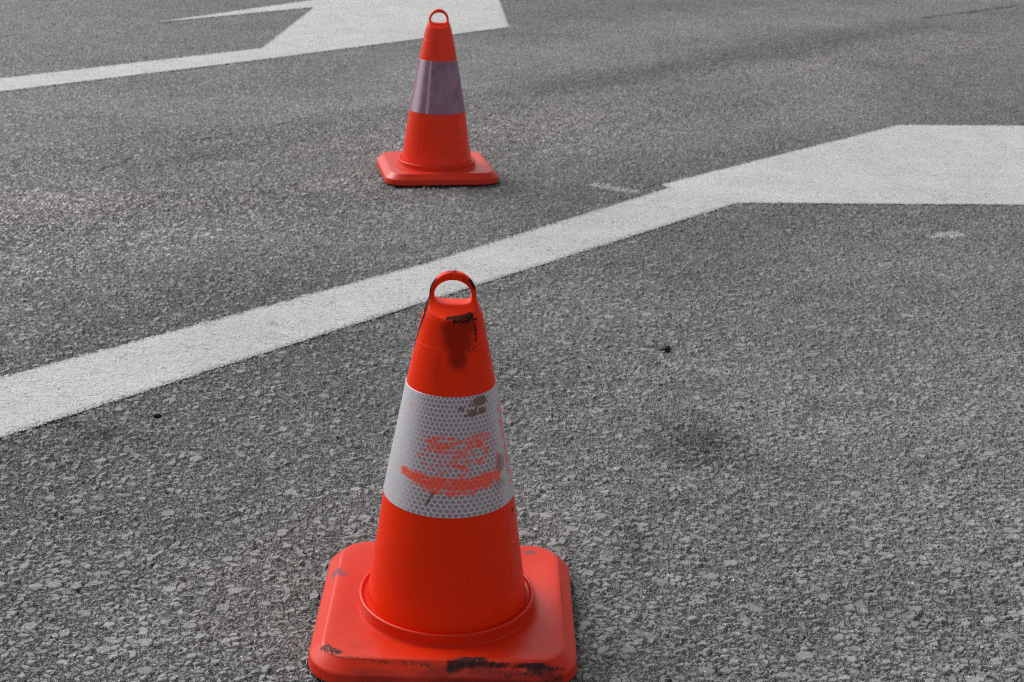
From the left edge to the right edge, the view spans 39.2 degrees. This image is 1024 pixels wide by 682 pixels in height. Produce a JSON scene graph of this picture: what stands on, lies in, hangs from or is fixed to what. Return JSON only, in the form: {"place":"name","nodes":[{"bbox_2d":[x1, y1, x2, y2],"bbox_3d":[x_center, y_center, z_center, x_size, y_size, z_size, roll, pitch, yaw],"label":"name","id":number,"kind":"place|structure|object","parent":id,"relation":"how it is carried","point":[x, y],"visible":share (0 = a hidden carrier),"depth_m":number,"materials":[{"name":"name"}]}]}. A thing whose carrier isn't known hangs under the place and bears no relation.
{"place":"outdoors","nodes":[
{"label":"outdoors","id":0,"kind":"place"},
{"bbox_2d":[0,0,1023,681],"bbox_3d":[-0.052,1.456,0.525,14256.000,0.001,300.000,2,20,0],"label":"road","id":1,"kind":"structure","parent":0,"point":[848,346],"depth_m":4.61,"materials":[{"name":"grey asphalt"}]},
{"bbox_2d":[153,413,160,417],"bbox_3d":[-0.959,0.203,3.896,0.017,0.016,0.021,20,26,40],"label":"tar lump","id":2,"kind":"object","parent":1,"relation":"on","point":[157,415],"visible":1,"depth_m":3.89,"materials":[{"name":"black asphalt"}]},
{"bbox_2d":[0,0,509,91],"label":"road marking","id":3,"kind":"object","parent":1,"relation":"on","point":[324,25],"visible":0.98,"depth_m":11.13,"materials":[{"name":"paint"}]},
{"bbox_2d":[376,9,498,186],"bbox_3d":[-0.339,-1.133,6.564,0.523,0.748,0.523,-2,20,-11],"label":"traffic cone","id":4,"kind":"object","parent":1,"relation":"on","point":[436,151],"visible":1,"depth_m":6.49,"materials":[{"name":"plastic"}]},
{"bbox_2d":[308,270,577,681],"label":"traffic cone","id":5,"kind":"object","parent":1,"relation":"on","point":[445,576],"visible":1,"depth_m":2.76,"materials":[{"name":"plastic"}]},
{"bbox_2d":[0,124,1023,437],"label":"road marking","id":6,"kind":"object","parent":1,"relation":"on","point":[938,164],"visible":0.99,"depth_m":5.72,"materials":[{"name":"paint"}]},
{"bbox_2d":[661,345,671,351],"bbox_3d":[0.484,0.025,4.528,0.029,0.022,0.030,19,26,40],"label":"tar lump","id":7,"kind":"object","parent":1,"relation":"on","point":[668,348],"visible":1,"depth_m":4.52,"materials":[{"name":"black asphalt"}]}
]}

